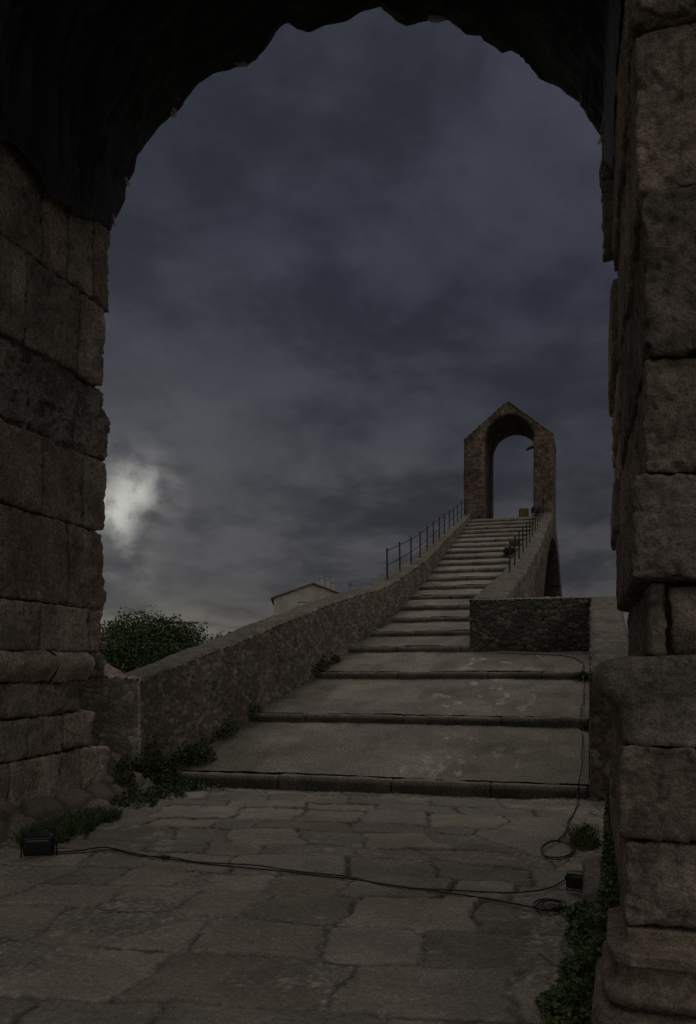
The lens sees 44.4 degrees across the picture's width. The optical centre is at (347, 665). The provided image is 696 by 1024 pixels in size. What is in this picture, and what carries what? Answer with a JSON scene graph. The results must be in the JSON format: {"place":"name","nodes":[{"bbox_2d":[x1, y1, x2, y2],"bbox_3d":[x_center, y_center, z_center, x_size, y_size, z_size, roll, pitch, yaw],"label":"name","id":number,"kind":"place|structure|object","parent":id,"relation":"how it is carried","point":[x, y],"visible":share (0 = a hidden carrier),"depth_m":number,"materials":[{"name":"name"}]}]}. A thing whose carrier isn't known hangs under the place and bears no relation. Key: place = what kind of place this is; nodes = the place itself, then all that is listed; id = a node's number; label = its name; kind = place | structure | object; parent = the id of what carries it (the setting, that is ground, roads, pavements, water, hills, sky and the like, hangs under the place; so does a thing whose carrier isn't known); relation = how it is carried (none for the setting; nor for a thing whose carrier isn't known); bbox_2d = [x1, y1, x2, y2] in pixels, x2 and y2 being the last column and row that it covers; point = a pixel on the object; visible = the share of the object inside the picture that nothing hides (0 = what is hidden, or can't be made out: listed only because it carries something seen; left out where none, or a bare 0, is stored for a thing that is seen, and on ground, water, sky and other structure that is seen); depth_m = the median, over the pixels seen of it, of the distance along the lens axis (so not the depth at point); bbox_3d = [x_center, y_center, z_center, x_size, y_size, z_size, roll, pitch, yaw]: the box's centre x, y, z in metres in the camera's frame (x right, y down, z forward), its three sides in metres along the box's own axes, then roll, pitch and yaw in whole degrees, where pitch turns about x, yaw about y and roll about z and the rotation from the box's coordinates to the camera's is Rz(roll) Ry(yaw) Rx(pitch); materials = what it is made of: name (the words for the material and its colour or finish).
{"place":"outdoors","nodes":[
{"label":"outdoors","id":0,"kind":"place"},
{"bbox_2d":[0,783,607,1023],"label":"paving","id":1,"kind":"structure","parent":0,"point":[108,937],"depth_m":5.53,"materials":[{"name":"grey stone"}]},
{"bbox_2d":[19,830,58,857],"bbox_3d":[-2.584,1.507,7.136,0.320,0.237,0.200,0,0,-12],"label":"floodlight","id":2,"kind":"object","parent":1,"relation":"on","point":[37,843],"visible":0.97,"depth_m":7.08,"materials":[{"name":"black metal"}]},
{"bbox_2d":[1,801,126,845],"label":"grass tuft","id":3,"kind":"object","parent":1,"relation":"on","point":[64,827],"visible":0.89,"depth_m":8.21,"materials":[{"name":"green plant"}]},
{"bbox_2d":[111,753,138,790],"bbox_3d":[-2.880,1.372,10.745,0.486,0.505,0.973,0,0,-16],"label":"weed clump","id":4,"kind":"object","parent":1,"relation":"on","point":[122,765],"visible":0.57,"depth_m":10.50,"materials":[{"name":"green plant"}]},
{"bbox_2d":[108,781,187,808],"bbox_3d":[-2.366,1.514,10.223,0.737,0.220,1.392,0,0,16],"label":"weed clump","id":5,"kind":"object","parent":1,"relation":"on","point":[156,793],"visible":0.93,"depth_m":10.03,"materials":[{"name":"green plant"}]},
{"bbox_2d":[131,732,227,791],"bbox_3d":[-2.350,1.246,11.587,1.295,0.771,1.719,0,0,-13],"label":"weed clump","id":6,"kind":"object","parent":1,"relation":"on","point":[155,775],"visible":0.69,"depth_m":11.29,"materials":[{"name":"green plant"}]},
{"bbox_2d":[55,847,559,912],"bbox_3d":[-0.511,1.588,6.543,4.275,0.012,0.367,0,0,24],"label":"cable","id":7,"kind":"object","parent":1,"relation":"on","point":[308,874],"visible":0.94,"depth_m":6.52,"materials":[{"name":"black rubber"}]},
{"bbox_2d":[161,855,169,859],"bbox_3d":[-1.503,1.577,7.022,0.070,0.035,0.040,0,0,16],"label":"cable joint","id":8,"kind":"object","parent":7,"relation":"attached to","point":[165,857],"visible":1,"depth_m":7.01,"materials":[{"name":"black rubber"}]},
{"bbox_2d":[54,849,565,892],"bbox_3d":[-0.459,1.584,6.628,4.174,0.011,0.568,0,0,16],"label":"cable","id":9,"kind":"object","parent":1,"relation":"on","point":[325,874],"visible":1,"depth_m":6.47,"materials":[{"name":"black rubber"}]},
{"bbox_2d":[539,948,557,965],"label":"twig","id":10,"kind":"object","parent":1,"relation":"on","point":[548,957],"visible":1,"depth_m":4.61,"materials":[{"name":"brown wood"}]},
{"bbox_2d":[533,898,566,911],"bbox_3d":[1.331,1.577,5.624,0.215,0.028,0.318,0,0,16],"label":"cable","id":11,"kind":"object","parent":1,"relation":"on","point":[544,900],"visible":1,"depth_m":5.61,"materials":[{"name":"black rubber"}]},
{"bbox_2d":[540,840,574,859],"bbox_3d":[1.795,1.577,7.313,0.288,0.028,0.862,0,0,16],"label":"cable","id":12,"kind":"object","parent":1,"relation":"on","point":[550,858],"visible":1,"depth_m":7.22,"materials":[{"name":"black rubber"}]},
{"bbox_2d":[565,870,582,891],"bbox_3d":[1.633,1.528,6.028,0.205,0.151,0.122,0,0,30],"label":"floodlight","id":13,"kind":"object","parent":1,"relation":"on","point":[574,879],"visible":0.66,"depth_m":6.00,"materials":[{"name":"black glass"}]},
{"bbox_2d":[534,866,619,1023],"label":"weed clump","id":14,"kind":"object","parent":1,"relation":"on","point":[576,991],"visible":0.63,"depth_m":4.09,"materials":[{"name":"green plant"}]},
{"bbox_2d":[556,818,603,851],"bbox_3d":[2.135,1.515,7.737,0.579,0.217,0.883,0,0,26],"label":"grass tuft","id":15,"kind":"object","parent":1,"relation":"on","point":[585,835],"visible":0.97,"depth_m":7.54,"materials":[{"name":"green plant"}]},
{"bbox_2d":[94,7,628,642],"label":"sky","id":16,"kind":"structure","parent":0,"point":[361,240],"materials":[{"name":"grey"}]},
{"bbox_2d":[519,508,528,516],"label":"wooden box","id":17,"kind":"object","parent":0,"point":[523,512],"visible":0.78,"depth_m":41.08,"materials":[{"name":"brown wood"}]},
{"bbox_3d":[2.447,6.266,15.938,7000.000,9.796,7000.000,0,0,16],"label":"ground","id":18,"kind":"structure","parent":0,"visible":0},
{"bbox_2d":[78,663,143,775],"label":"rubble wall","id":19,"kind":"structure","parent":18,"relation":"on","point":[111,698],"depth_m":11.64,"materials":[{"name":"grey stone"}]},
{"bbox_2d":[101,605,207,672],"bbox_3d":[-5.971,3.477,25.121,4.694,10.550,4.443,0,0,16],"label":"broadleaf tree","id":20,"kind":"object","parent":18,"relation":"on","point":[141,643],"visible":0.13,"depth_m":24.26,"materials":[{"name":"green plant"}]},
{"bbox_2d":[192,631,230,643],"bbox_3d":[-5.539,3.781,36.954,4.298,10.579,4.004,0,0,16],"label":"broadleaf tree","id":21,"kind":"object","parent":18,"relation":"on","point":[220,635],"visible":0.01,"depth_m":36.41,"materials":[{"name":"green plant"}]},
{"bbox_2d":[271,576,352,615],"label":"apartment house","id":22,"kind":"structure","parent":18,"relation":"on","point":[296,597],"depth_m":139.87,"materials":[{"name":"paint"}]},
{"bbox_2d":[0,0,695,1023],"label":"stone arch","id":23,"kind":"structure","parent":18,"relation":"on","point":[54,308],"depth_m":4.15,"materials":[{"name":"stone"}]},
{"bbox_2d":[0,0,621,231],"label":"vault","id":24,"kind":"object","parent":23,"relation":"hanging from","point":[94,94],"visible":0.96,"depth_m":8.94,"materials":[{"name":"brown stone"}]},
{"bbox_2d":[600,765,617,906],"bbox_3d":[1.953,1.152,6.278,0.224,0.944,3.834,0,0,19],"label":"ivy","id":25,"kind":"object","parent":23,"relation":"attached to","point":[608,858],"visible":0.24,"depth_m":5.46,"materials":[{"name":"green plant"}]},
{"bbox_2d":[123,512,627,800],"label":"stone bridge","id":26,"kind":"structure","parent":18,"relation":"on","point":[428,686],"depth_m":13.83,"materials":[{"name":"grey stone"}]},
{"bbox_2d":[212,721,239,738],"bbox_3d":[-1.798,0.981,13.141,0.288,0.256,0.998,0,0,16],"label":"weed clump","id":27,"kind":"object","parent":26,"relation":"on","point":[226,727],"visible":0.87,"depth_m":12.96,"materials":[{"name":"green plant"}]},
{"bbox_2d":[247,704,269,720],"bbox_3d":[-1.486,0.743,13.868,0.274,0.263,1.019,0,0,16],"label":"weed clump","id":28,"kind":"object","parent":26,"relation":"on","point":[252,713],"visible":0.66,"depth_m":13.71,"materials":[{"name":"green plant"}]},
{"bbox_2d":[311,651,341,674],"bbox_3d":[-0.435,-0.054,16.701,0.380,0.456,1.692,0,0,16],"label":"weed clump","id":29,"kind":"object","parent":26,"relation":"on","point":[323,665],"visible":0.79,"depth_m":16.45,"materials":[{"name":"green plant"}]},
{"bbox_2d":[386,499,464,578],"bbox_3d":[3.312,-5.027,31.034,0.146,5.839,19.775,0,0,13],"label":"iron railing","id":30,"kind":"object","parent":26,"relation":"on","point":[410,552],"visible":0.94,"depth_m":26.22,"materials":[{"name":"black metal"}]},
{"bbox_2d":[503,546,513,555],"bbox_3d":[5.457,-3.865,28.794,0.461,0.345,0.293,0,0,1],"label":"floodlight","id":31,"kind":"object","parent":26,"relation":"on","point":[506,551],"visible":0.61,"depth_m":28.71,"materials":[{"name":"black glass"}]},
{"bbox_2d":[463,401,556,534],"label":"gateway","id":32,"kind":"object","parent":26,"relation":"on","point":[488,435],"visible":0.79,"depth_m":41.00,"materials":[{"name":"stone"}]},
{"bbox_2d":[509,495,543,571],"bbox_3d":[6.713,-5.185,31.255,0.076,5.484,17.443,0,0,16],"label":"iron railing","id":33,"kind":"object","parent":26,"relation":"on","point":[523,539],"visible":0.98,"depth_m":27.44,"materials":[{"name":"black metal"}]},
{"bbox_2d":[510,538,520,547],"bbox_3d":[5.333,-3.917,27.275,0.384,0.285,0.224,0,0,28],"label":"floodlight","id":34,"kind":"object","parent":33,"relation":"attached to","point":[512,543],"visible":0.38,"depth_m":27.20,"materials":[{"name":"black metal"}]},
{"bbox_2d":[530,506,540,514],"bbox_3d":[8.737,-7.208,39.715,0.538,0.392,0.326,0,0,-14],"label":"floodlight","id":35,"kind":"object","parent":26,"relation":"on","point":[534,508],"visible":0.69,"depth_m":39.60,"materials":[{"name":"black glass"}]},
{"bbox_2d":[504,653,584,839],"bbox_3d":[3.173,0.669,12.294,1.496,1.854,9.368,0,0,7],"label":"cable","id":36,"kind":"object","parent":26,"relation":"on","point":[560,837],"visible":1,"depth_m":11.57,"materials":[{"name":"black rubber"}]},
{"bbox_2d":[570,671,588,679],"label":"weed clump","id":37,"kind":"object","parent":26,"relation":"on","point":[579,675],"visible":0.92,"depth_m":14.72,"materials":[{"name":"green plant"}]},
{"bbox_2d":[578,722,588,731],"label":"weed clump","id":38,"kind":"object","parent":26,"relation":"on","point":[585,726],"visible":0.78,"depth_m":12.22,"materials":[{"name":"green plant"}]},
{"bbox_2d":[582,851,602,913],"bbox_3d":[1.682,1.546,5.871,0.167,0.438,1.259,0,0,16],"label":"kerbstone","id":39,"kind":"object","parent":18,"relation":"on","point":[591,869],"visible":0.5,"depth_m":5.55,"materials":[{"name":"stone"}]}
]}

